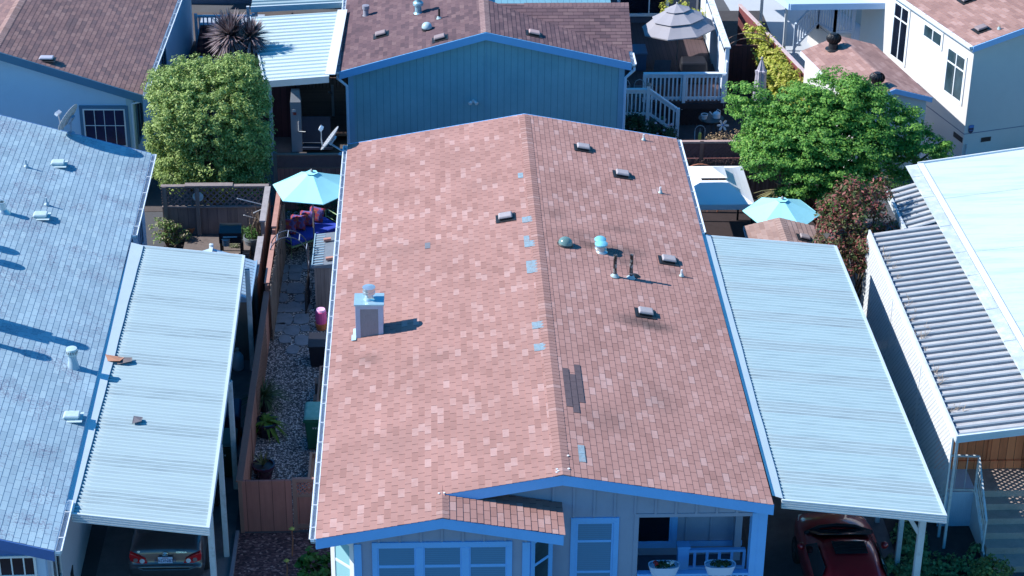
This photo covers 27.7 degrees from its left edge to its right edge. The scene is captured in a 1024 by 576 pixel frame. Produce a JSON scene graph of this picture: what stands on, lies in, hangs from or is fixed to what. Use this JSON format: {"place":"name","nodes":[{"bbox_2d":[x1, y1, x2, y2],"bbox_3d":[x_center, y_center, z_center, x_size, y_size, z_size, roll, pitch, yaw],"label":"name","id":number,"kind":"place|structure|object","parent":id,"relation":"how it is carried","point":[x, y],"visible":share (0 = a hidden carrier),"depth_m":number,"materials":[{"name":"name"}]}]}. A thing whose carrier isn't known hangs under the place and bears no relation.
{"place":"outdoors","nodes":[
{"label":"outdoors","id":0,"kind":"place"},
{"bbox_2d":[96,334,256,575],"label":"driveway","id":1,"kind":"structure","parent":0,"point":[114,559],"depth_m":48.28,"materials":[{"name":"concrete"}]},
{"bbox_2d":[66,242,253,575],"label":"carport","id":2,"kind":"object","parent":1,"relation":"on","point":[172,334],"visible":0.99,"depth_m":47.53,"materials":[{"name":"paint"}]},
{"bbox_2d":[128,476,219,575],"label":"parked car","id":3,"kind":"object","parent":1,"relation":"on","point":[157,553],"visible":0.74,"depth_m":46.15,"materials":[{"name":"grey metal"}]},
{"bbox_2d":[218,428,238,475],"bbox_3d":[-6.956,4.016,50.411,0.640,1.088,0.838,0,28,-2],"label":"rubbish cart","id":4,"kind":"object","parent":1,"relation":"on","point":[226,445],"visible":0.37,"depth_m":50.12,"materials":[{"name":"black plastic"}]},
{"bbox_2d":[203,243,257,359],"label":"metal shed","id":5,"kind":"structure","parent":1,"relation":"on","point":[242,341],"depth_m":55.29,"materials":[{"name":"metal"}]},
{"bbox_2d":[224,398,241,444],"bbox_3d":[-7.027,3.362,51.648,0.640,1.088,0.838,0,28,-2],"label":"rubbish cart","id":6,"kind":"object","parent":1,"relation":"on","point":[237,408],"visible":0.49,"depth_m":51.31,"materials":[{"name":"blue plastic"}]},
{"bbox_2d":[232,348,243,370],"bbox_3d":[-7.264,1.864,54.959,0.320,0.600,0.320,0,28,-2],"label":"water jug","id":7,"kind":"object","parent":1,"relation":"on","point":[238,362],"visible":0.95,"depth_m":54.86,"materials":[{"name":"plastic"}]},
{"bbox_2d":[164,212,272,344],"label":"yard paving","id":8,"kind":"structure","parent":0,"point":[180,245],"depth_m":61.42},
{"bbox_2d":[148,217,191,246],"bbox_3d":[-10.043,-1.638,61.218,1.343,0.966,0.885,0,28,-2],"label":"succulent bush","id":9,"kind":"object","parent":8,"relation":"on","point":[167,236],"visible":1,"depth_m":61.07,"materials":[{"name":"green plant"}]},
{"bbox_2d":[160,182,272,241],"bbox_3d":[-8.671,-2.212,61.271,3.272,1.926,0.230,0,28,-2],"label":"back fence","id":10,"kind":"object","parent":8,"relation":"on","point":[204,219],"visible":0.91,"depth_m":61.16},
{"bbox_2d":[183,235,250,261],"bbox_3d":[-8.647,-1.150,61.002,1.950,0.300,1.300,0,28,-2],"label":"retaining board","id":11,"kind":"object","parent":8,"relation":"on","point":[201,243],"visible":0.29,"depth_m":60.92,"materials":[{"name":"wood"}]},
{"bbox_2d":[219,223,243,254],"bbox_3d":[-8.135,-1.276,60.234,0.660,1.250,0.700,0,28,-2],"label":"barbecue grill","id":12,"kind":"object","parent":8,"relation":"on","point":[229,233],"visible":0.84,"depth_m":59.90,"materials":[{"name":"black metal"}]},
{"bbox_2d":[243,225,260,253],"bbox_3d":[-7.618,-1.460,61.028,0.607,0.844,0.594,-24,36,-38],"label":"plant pot","id":13,"kind":"object","parent":8,"relation":"on","point":[249,240],"visible":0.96,"depth_m":60.87,"materials":[{"name":"black paint"}]},
{"bbox_2d":[247,206,260,239],"bbox_3d":[-7.503,-1.773,60.898,0.592,1.543,0.430,-22,35,-36],"label":"bare shrub","id":14,"kind":"object","parent":8,"relation":"on","point":[256,220],"visible":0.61,"depth_m":60.75,"materials":[{"name":"brown plant"}]},
{"bbox_2d":[191,0,251,3],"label":"house","id":15,"kind":"structure","parent":0,"point":[220,1],"depth_m":79.75,"materials":[{"name":"brown"}]},
{"bbox_2d":[144,12,346,211],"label":"patio paving","id":16,"kind":"structure","parent":0,"point":[154,199],"depth_m":67.55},
{"bbox_2d":[195,25,222,62],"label":"plaid cover","id":17,"kind":"object","parent":16,"relation":"on","point":[204,31],"visible":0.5,"depth_m":74.06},
{"bbox_2d":[194,13,264,52],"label":"fence","id":18,"kind":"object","parent":16,"relation":"on","point":[206,20],"depth_m":74.18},
{"bbox_2d":[201,7,270,77],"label":"spiky plant","id":19,"kind":"object","parent":16,"relation":"on","point":[231,33],"visible":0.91,"depth_m":66.95,"materials":[{"name":"purple plant"}]},
{"bbox_2d":[251,13,295,136],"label":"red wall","id":20,"kind":"structure","parent":16,"relation":"on","point":[281,95],"depth_m":68.17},
{"bbox_2d":[246,0,345,17],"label":"carport","id":21,"kind":"object","parent":16,"relation":"on","point":[257,6],"visible":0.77,"depth_m":70.92,"materials":[{"name":"paint"}]},
{"bbox_2d":[250,9,346,159],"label":"patio awning","id":22,"kind":"object","parent":16,"relation":"on","point":[304,49],"visible":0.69,"depth_m":67.19,"materials":[{"name":"white metal"}]},
{"bbox_2d":[273,152,341,209],"bbox_3d":[-6.151,-3.236,63.239,2.160,1.950,0.120,0,28,-2],"label":"patio fence","id":23,"kind":"object","parent":16,"relation":"on","point":[286,165],"visible":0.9,"depth_m":62.97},
{"bbox_2d":[299,75,347,135],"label":"wall","id":24,"kind":"structure","parent":16,"relation":"on","point":[324,99],"depth_m":70.15,"materials":[{"name":"black paint"}]},
{"bbox_2d":[251,210,336,526],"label":"gravel","id":25,"kind":"structure","parent":0,"point":[297,374],"depth_m":54.19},
{"bbox_2d":[251,451,274,479],"bbox_3d":[-6.031,4.273,50.298,0.582,0.758,0.637,0,28,-2],"label":"plant pot","id":26,"kind":"object","parent":25,"relation":"on","point":[263,468],"visible":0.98,"depth_m":50.24,"materials":[{"name":"ceramic"}]},
{"bbox_2d":[241,377,294,425],"bbox_3d":[-6.348,2.784,53.111,1.675,0.909,1.966,17,32,29],"label":"plant pot","id":27,"kind":"object","parent":25,"relation":"on","point":[267,396],"visible":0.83,"depth_m":53.02,"materials":[{"name":"ceramic"}]},
{"bbox_2d":[256,413,288,443],"bbox_3d":[-6.133,3.552,52.125,1.216,0.658,0.962,10,29,17],"label":"plant pot","id":28,"kind":"object","parent":25,"relation":"on","point":[266,425],"visible":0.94,"depth_m":51.92,"materials":[{"name":"ceramic"}]},
{"bbox_2d":[276,313,292,324],"bbox_3d":[-6.301,0.860,57.521,0.496,0.028,0.665,0,28,-2],"label":"flagstone","id":29,"kind":"object","parent":25,"relation":"on","point":[286,318],"visible":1,"depth_m":57.52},
{"bbox_2d":[270,230,310,294],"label":"iron arch","id":30,"kind":"structure","parent":25,"relation":"on","point":[300,242],"depth_m":57.84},
{"bbox_2d":[285,301,300,312],"bbox_3d":[-6.116,0.529,58.153,0.460,0.028,0.630,0,28,-2],"label":"flagstone","id":31,"kind":"object","parent":25,"relation":"on","point":[293,307],"visible":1,"depth_m":58.09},
{"bbox_2d":[287,282,304,293],"bbox_3d":[-6.154,0.004,59.145,0.522,0.028,0.672,0,28,-2],"label":"flagstone","id":32,"kind":"object","parent":25,"relation":"on","point":[296,288],"visible":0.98,"depth_m":59.10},
{"bbox_2d":[293,313,309,324],"bbox_3d":[-5.830,0.856,57.539,0.446,0.028,0.630,0,28,-2],"label":"flagstone","id":33,"kind":"object","parent":25,"relation":"on","point":[300,319],"visible":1,"depth_m":57.51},
{"bbox_2d":[273,169,339,261],"bbox_3d":[-5.756,-2.133,60.140,2.296,2.900,2.233,0,28,-2],"label":"patio umbrella","id":34,"kind":"object","parent":25,"relation":"on","point":[319,188],"visible":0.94,"depth_m":59.29,"materials":[{"name":"teal fabric"}]},
{"bbox_2d":[285,209,336,258],"bbox_3d":[-6.010,-1.625,61.426,1.872,0.796,0.880,-21,35,-35],"label":"daybed","id":35,"kind":"object","parent":25,"relation":"on","point":[327,225],"visible":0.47,"depth_m":61.22,"materials":[{"name":"blue fabric"}]},
{"bbox_2d":[290,214,305,230],"bbox_3d":[-6.307,-1.933,61.228,0.480,0.460,0.252,4,28,7],"label":"cushion","id":36,"kind":"object","parent":35,"relation":"on","point":[300,222],"visible":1,"depth_m":61.14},
{"bbox_2d":[307,452,315,491],"bbox_3d":[-4.504,4.582,49.999,0.780,0.480,1.600,0,28,-2],"label":"planter box","id":37,"kind":"object","parent":25,"relation":"on","point":[311,468],"visible":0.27,"depth_m":50.16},
{"bbox_2d":[303,402,320,448],"bbox_3d":[-4.831,3.438,51.552,0.640,1.088,0.838,0,28,-2],"label":"rubbish cart","id":38,"kind":"object","parent":25,"relation":"on","point":[311,415],"visible":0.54,"depth_m":51.23,"materials":[{"name":"green plastic"}]},
{"bbox_2d":[308,332,326,366],"bbox_3d":[-5.010,1.652,55.389,0.820,0.640,0.800,0,28,-2],"label":"black bin","id":39,"kind":"object","parent":25,"relation":"on","point":[316,343],"visible":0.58,"depth_m":55.10,"materials":[{"name":"plastic"}]},
{"bbox_2d":[313,366,323,401],"bbox_3d":[-4.664,2.538,53.326,0.820,0.985,1.800,0,28,-2],"label":"raised planter","id":40,"kind":"object","parent":25,"relation":"on","point":[318,390],"visible":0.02,"depth_m":53.37,"materials":[{"name":"brown wood"}]},
{"bbox_2d":[315,307,327,330],"bbox_3d":[-5.236,0.850,56.945,0.350,0.620,0.345,0,28,-2],"label":"pink planter","id":41,"kind":"object","parent":25,"relation":"on","point":[321,322],"visible":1,"depth_m":56.84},
{"bbox_2d":[311,232,334,311],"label":"wood shed","id":42,"kind":"structure","parent":25,"relation":"on","point":[320,264],"depth_m":57.65,"materials":[{"name":"grey wood"}]},
{"bbox_2d":[290,89,332,151],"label":"platform lift","id":43,"kind":"object","parent":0,"point":[305,133],"visible":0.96,"depth_m":67.25,"materials":[{"name":"white paint"}]},
{"bbox_2d":[309,113,773,575],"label":"house","id":44,"kind":"structure","parent":0,"point":[530,368],"depth_m":47.53,"materials":[{"name":"pink"}]},
{"bbox_2d":[318,125,341,154],"bbox_3d":[-5.202,-4.259,59.602,0.630,0.774,0.804,-17,32,-30],"label":"satellite dish","id":45,"kind":"object","parent":44,"relation":"attached to","point":[331,138],"visible":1,"depth_m":59.64,"materials":[{"name":"metal"}]},
{"bbox_2d":[330,543,354,575],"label":"bay window","id":46,"kind":"structure","parent":44,"relation":"in","point":[342,556],"depth_m":43.34,"materials":[{"name":"white paint"}]},
{"bbox_2d":[372,540,511,575],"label":"bay window","id":47,"kind":"structure","parent":44,"relation":"in","point":[427,558],"depth_m":43.05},
{"bbox_2d":[530,541,552,575],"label":"bay window","id":48,"kind":"structure","parent":44,"relation":"in","point":[541,554],"depth_m":43.51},
{"bbox_2d":[569,517,618,575],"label":"window","id":49,"kind":"structure","parent":44,"relation":"in","point":[593,540],"depth_m":44.09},
{"bbox_2d":[638,517,677,547],"bbox_3d":[3.103,5.033,45.741,1.100,1.650,0.060,0,28,-2],"label":"window","id":50,"kind":"structure","parent":44,"relation":"in","point":[654,532],"depth_m":45.93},
{"bbox_2d":[648,560,679,575],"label":"oval planter","id":51,"kind":"object","parent":44,"relation":"on","point":[663,567],"visible":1,"depth_m":44.31,"materials":[{"name":"white ceramic"}]},
{"bbox_2d":[704,559,735,575],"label":"oval planter","id":52,"kind":"object","parent":44,"relation":"on","point":[719,567],"visible":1,"depth_m":44.38,"materials":[{"name":"white ceramic"}]},
{"bbox_2d":[81,0,1023,575],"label":"ground","id":53,"kind":"structure","parent":0,"point":[93,550],"depth_m":59.80,"materials":[{"name":"concrete"}]},
{"bbox_2d":[0,115,156,575],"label":"blue house","id":54,"kind":"structure","parent":53,"relation":"on","point":[72,220],"depth_m":50.09,"materials":[{"name":"grey"}]},
{"bbox_2d":[0,555,37,575],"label":"window","id":55,"kind":"structure","parent":54,"relation":"in","point":[10,565],"depth_m":42.18,"materials":[{"name":"white paint"}]},
{"bbox_2d":[54,104,76,134],"bbox_3d":[-12.492,-4.740,58.117,0.658,0.875,0.778,0,28,-2],"label":"satellite dish","id":56,"kind":"object","parent":54,"relation":"attached to","point":[68,117],"visible":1,"depth_m":58.02,"materials":[{"name":"metal"}]},
{"bbox_2d":[0,0,193,153],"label":"brown roofed house","id":57,"kind":"structure","parent":53,"relation":"on","point":[94,60],"depth_m":63.37,"materials":[{"name":"paint"}]},
{"bbox_2d":[79,105,130,147],"bbox_3d":[-12.366,-4.873,63.142,1.476,1.450,0.040,0,28,-1],"label":"window frame","id":58,"kind":"structure","parent":57,"relation":"in","point":[81,107],"depth_m":62.87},
{"bbox_2d":[82,109,127,146],"bbox_3d":[-12.366,-4.868,63.133,1.276,1.250,0.030,0,28,-1],"label":"window","id":59,"kind":"structure","parent":57,"relation":"in","point":[108,125],"depth_m":63.09,"materials":[{"name":"glass"}]},
{"bbox_2d":[135,101,144,143],"bbox_3d":[-11.458,-5.341,63.954,0.040,1.500,1.100,0,28,-1],"label":"window","id":60,"kind":"structure","parent":57,"relation":"in","point":[139,106],"depth_m":63.94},
{"bbox_2d":[141,50,277,204],"bbox_3d":[-9.047,-4.636,62.362,4.044,5.348,3.539,0,28,-2],"label":"tree","id":61,"kind":"object","parent":53,"relation":"on","point":[236,153],"visible":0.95,"depth_m":61.42,"materials":[{"name":"green plant"}]},
{"bbox_2d":[229,530,238,575],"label":"bed edging","id":62,"kind":"object","parent":53,"relation":"on","point":[234,554],"visible":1,"depth_m":47.49,"materials":[{"name":"concrete"}]},
{"bbox_2d":[236,192,281,532],"bbox_3d":[-6.541,1.383,54.560,0.160,1.878,14.998,0,28,-2],"label":"side fence","id":63,"kind":"object","parent":53,"relation":"on","point":[249,437],"visible":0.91,"depth_m":52.49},
{"bbox_2d":[270,204,286,341],"bbox_3d":[-6.570,-0.548,58.407,0.080,1.701,5.403,0,28,-2],"label":"reed screen","id":64,"kind":"object","parent":63,"relation":"attached to","point":[277,271],"visible":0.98,"depth_m":57.98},
{"bbox_2d":[253,186,271,333],"bbox_3d":[-7.050,-0.847,58.738,0.170,1.910,5.500,0,28,-2],"label":"yard fence","id":65,"kind":"object","parent":53,"relation":"on","point":[262,248],"visible":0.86,"depth_m":58.34,"materials":[{"name":"brown wood"}]},
{"bbox_2d":[242,477,313,531],"bbox_3d":[-5.236,5.013,48.108,2.110,1.449,0.090,0,28,-2],"label":"front fence","id":66,"kind":"object","parent":53,"relation":"on","point":[267,505],"visible":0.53,"depth_m":48.07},
{"bbox_2d":[234,532,330,575],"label":"mulch","id":67,"kind":"object","parent":53,"relation":"on","point":[262,554],"visible":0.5,"depth_m":47.68,"materials":[{"name":"wood"}]},
{"bbox_2d":[293,545,330,575],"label":"geranium bush","id":68,"kind":"object","parent":67,"relation":"on","point":[320,567],"visible":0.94,"depth_m":46.43,"materials":[{"name":"green plant"}]},
{"bbox_2d":[286,199,337,222],"bbox_3d":[-5.693,-2.422,62.723,2.328,1.168,1.006,0,28,-2],"label":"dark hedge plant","id":69,"kind":"object","parent":53,"relation":"on","point":[334,216],"visible":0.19,"depth_m":62.61,"materials":[{"name":"green plant"}]},
{"bbox_2d":[335,0,636,145],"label":"blue walled house","id":70,"kind":"structure","parent":53,"relation":"on","point":[407,66],"depth_m":66.10,"materials":[{"name":"brown"}]},
{"bbox_2d":[682,140,788,197],"bbox_3d":[6.692,-3.673,64.392,3.840,1.900,0.238,0,28,-2],"label":"garden fence","id":71,"kind":"object","parent":53,"relation":"on","point":[702,150],"visible":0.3,"depth_m":64.20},
{"bbox_2d":[722,65,955,229],"bbox_3d":[9.585,-3.744,61.151,6.802,5.222,3.521,0,28,-2],"label":"maple tree","id":72,"kind":"object","parent":53,"relation":"on","point":[824,151],"visible":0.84,"depth_m":60.29,"materials":[{"name":"green plant"}]},
{"bbox_2d":[800,32,932,182],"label":"garage","id":73,"kind":"structure","parent":53,"relation":"on","point":[874,63],"depth_m":66.84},
{"bbox_2d":[842,0,1023,155],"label":"beige house","id":74,"kind":"structure","parent":53,"relation":"on","point":[961,62],"depth_m":67.50,"materials":[{"name":"paint"}]},
{"bbox_2d":[889,0,910,67],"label":"window","id":75,"kind":"structure","parent":74,"relation":"in","point":[901,13],"depth_m":70.22,"materials":[{"name":"white paint"}]},
{"bbox_2d":[922,20,943,50],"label":"window","id":76,"kind":"structure","parent":74,"relation":"in","point":[931,34],"depth_m":68.11,"materials":[{"name":"white paint"}]},
{"bbox_2d":[942,44,967,105],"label":"window","id":77,"kind":"structure","parent":74,"relation":"in","point":[955,68],"depth_m":67.15,"materials":[{"name":"white paint"}]},
{"bbox_2d":[933,468,1023,572],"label":"porch steps","id":78,"kind":"structure","parent":53,"relation":"on","point":[1004,493],"depth_m":48.41,"materials":[{"name":"concrete"}]},
{"bbox_2d":[947,454,987,551],"bbox_3d":[10.445,4.928,47.709,0.725,1.742,1.415,0,28,-2],"label":"stair railing","id":79,"kind":"object","parent":78,"relation":"attached to","point":[974,489],"visible":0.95,"depth_m":47.80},
{"bbox_2d":[934,416,1023,468],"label":"wood wall","id":80,"kind":"structure","parent":78,"relation":"on","point":[1003,453],"depth_m":49.17,"materials":[{"name":"brown wood"}]},
{"bbox_2d":[610,0,695,22],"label":"house front","id":81,"kind":"structure","parent":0,"point":[643,11],"depth_m":75.72,"materials":[{"name":"stone"}]},
{"bbox_2d":[617,0,668,16],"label":"window","id":82,"kind":"structure","parent":81,"relation":"in","point":[637,8],"depth_m":75.71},
{"bbox_2d":[625,11,817,187],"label":"garden soil","id":83,"kind":"structure","parent":0,"point":[729,19],"depth_m":70.27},
{"bbox_2d":[625,110,679,138],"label":"rose bush","id":84,"kind":"object","parent":83,"relation":"on","point":[633,126],"visible":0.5,"depth_m":67.36,"materials":[{"name":"green plant"}]},
{"bbox_2d":[624,23,726,139],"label":"wooden deck","id":85,"kind":"structure","parent":83,"relation":"on","point":[677,104],"depth_m":69.52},
{"bbox_2d":[625,44,647,70],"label":"deck box","id":86,"kind":"object","parent":85,"relation":"on","point":[639,51],"visible":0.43,"depth_m":71.70,"materials":[{"name":"plastic"}]},
{"bbox_2d":[653,60,670,86],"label":"deck chair","id":87,"kind":"object","parent":85,"relation":"on","point":[662,65],"visible":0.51,"depth_m":70.26,"materials":[{"name":"black paint"}]},
{"bbox_2d":[642,2,714,64],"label":"patio umbrella","id":88,"kind":"object","parent":85,"relation":"on","point":[677,21],"visible":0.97,"depth_m":71.05,"materials":[{"name":"fabric"}]},
{"bbox_2d":[678,56,706,83],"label":"covered grill","id":89,"kind":"object","parent":85,"relation":"on","point":[693,64],"visible":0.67,"depth_m":70.57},
{"bbox_2d":[698,0,730,102],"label":"privacy wall","id":90,"kind":"structure","parent":85,"relation":"attached to","point":[714,40],"depth_m":71.51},
{"bbox_2d":[698,113,723,136],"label":"garden table","id":91,"kind":"object","parent":83,"relation":"on","point":[710,119],"visible":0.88,"depth_m":68.40,"materials":[{"name":"black paint"}]},
{"bbox_2d":[718,32,773,90],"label":"garden arbor","id":92,"kind":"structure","parent":83,"relation":"on","point":[742,65],"depth_m":72.04,"materials":[{"name":"metal"}]},
{"bbox_2d":[752,57,766,127],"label":"closed umbrella","id":93,"kind":"object","parent":83,"relation":"on","point":[760,73],"visible":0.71,"depth_m":68.74,"materials":[{"name":"fabric"}]},
{"bbox_2d":[737,4,803,82],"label":"red lattice fence","id":94,"kind":"object","parent":83,"relation":"on","point":[745,15],"visible":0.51,"depth_m":73.89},
{"bbox_2d":[742,21,809,111],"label":"flowering vine","id":95,"kind":"object","parent":83,"relation":"on","point":[780,73],"visible":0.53,"depth_m":70.57,"materials":[{"name":"yellow plant"}]},
{"bbox_2d":[759,0,884,47],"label":"patio awning","id":96,"kind":"object","parent":83,"relation":"on","point":[828,4],"visible":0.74,"depth_m":70.94,"materials":[{"name":"white metal"}]},
{"bbox_2d":[700,198,820,345],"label":"brick patio","id":97,"kind":"structure","parent":0,"point":[722,223],"depth_m":63.22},
{"bbox_2d":[689,166,753,223],"bbox_3d":[5.883,-2.504,61.647,2.200,2.380,2.684,0,28,-2],"label":"gazebo","id":98,"kind":"object","parent":97,"relation":"on","point":[732,191],"visible":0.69,"depth_m":60.67,"materials":[{"name":"white fabric"}]},
{"bbox_2d":[748,179,786,217],"bbox_3d":[7.312,-2.050,61.087,1.275,2.147,1.426,13,30,22],"label":"palm trunk","id":99,"kind":"object","parent":97,"relation":"on","point":[770,194],"visible":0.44,"depth_m":60.80,"materials":[{"name":"plant"}]},
{"bbox_2d":[742,196,819,223],"bbox_3d":[7.615,-1.392,59.214,2.166,2.720,2.029,0,28,-2],"label":"patio umbrella","id":100,"kind":"object","parent":97,"relation":"on","point":[761,209],"visible":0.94,"depth_m":58.53,"materials":[{"name":"teal fabric"}]},
{"bbox_2d":[812,173,899,298],"bbox_3d":[9.396,-0.988,56.800,2.713,4.328,2.414,0,28,-2],"label":"red leaf shrub","id":101,"kind":"object","parent":97,"relation":"on","point":[852,243],"visible":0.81,"depth_m":56.12,"materials":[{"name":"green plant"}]},
{"bbox_2d":[743,217,818,243],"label":"shingled shed","id":102,"kind":"structure","parent":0,"point":[780,229],"depth_m":57.56,"materials":[{"name":"beige"}]},
{"bbox_2d":[732,348,899,575],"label":"driveway","id":103,"kind":"structure","parent":0,"point":[778,559],"depth_m":48.47,"materials":[{"name":"concrete"}]},
{"bbox_2d":[702,234,946,575],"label":"carport","id":104,"kind":"object","parent":103,"relation":"on","point":[833,429],"visible":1,"depth_m":48.18,"materials":[{"name":"metal"}]},
{"bbox_2d":[792,512,888,575],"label":"parked car","id":105,"kind":"object","parent":103,"relation":"on","point":[828,544],"visible":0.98,"depth_m":46.04,"materials":[{"name":"red metal"}]},
{"bbox_2d":[792,9,855,53],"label":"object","id":106,"kind":"structure","parent":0,"point":[821,27],"depth_m":75.13,"materials":[{"name":"beige paint"}]},
{"bbox_2d":[724,0,956,159],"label":"driveway","id":107,"kind":"structure","parent":0,"point":[774,13],"depth_m":78.66,"materials":[{"name":"concrete"}]},
{"bbox_2d":[883,518,980,575],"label":"soil","id":108,"kind":"structure","parent":0,"point":[959,540],"depth_m":48.38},
{"bbox_2d":[885,520,988,575],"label":"ivy ground cover","id":109,"kind":"object","parent":108,"relation":"on","point":[938,566],"visible":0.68,"depth_m":47.33,"materials":[{"name":"green plant"}]},
{"bbox_2d":[864,183,1023,548],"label":"porch cover","id":110,"kind":"object","parent":108,"relation":"on","point":[967,353],"visible":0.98,"depth_m":50.56,"materials":[{"name":"metal"}]},
{"bbox_2d":[860,233,953,508],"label":"wall","id":111,"kind":"structure","parent":110,"relation":"hanging from","point":[918,395],"depth_m":51.16,"materials":[{"name":"white paint"}]},
{"bbox_2d":[883,246,966,411],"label":"dry grass","id":112,"kind":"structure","parent":110,"relation":"on","point":[925,349],"depth_m":50.56,"materials":[{"name":"plant"}]},
{"bbox_2d":[969,553,1015,575],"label":"yellow green bush","id":113,"kind":"object","parent":108,"relation":"on","point":[989,562],"visible":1,"depth_m":46.45,"materials":[{"name":"green plant"}]},
{"bbox_2d":[906,147,1023,378],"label":"white roofed house","id":114,"kind":"structure","parent":0,"point":[975,203],"depth_m":55.41,"materials":[{"name":"paint"}]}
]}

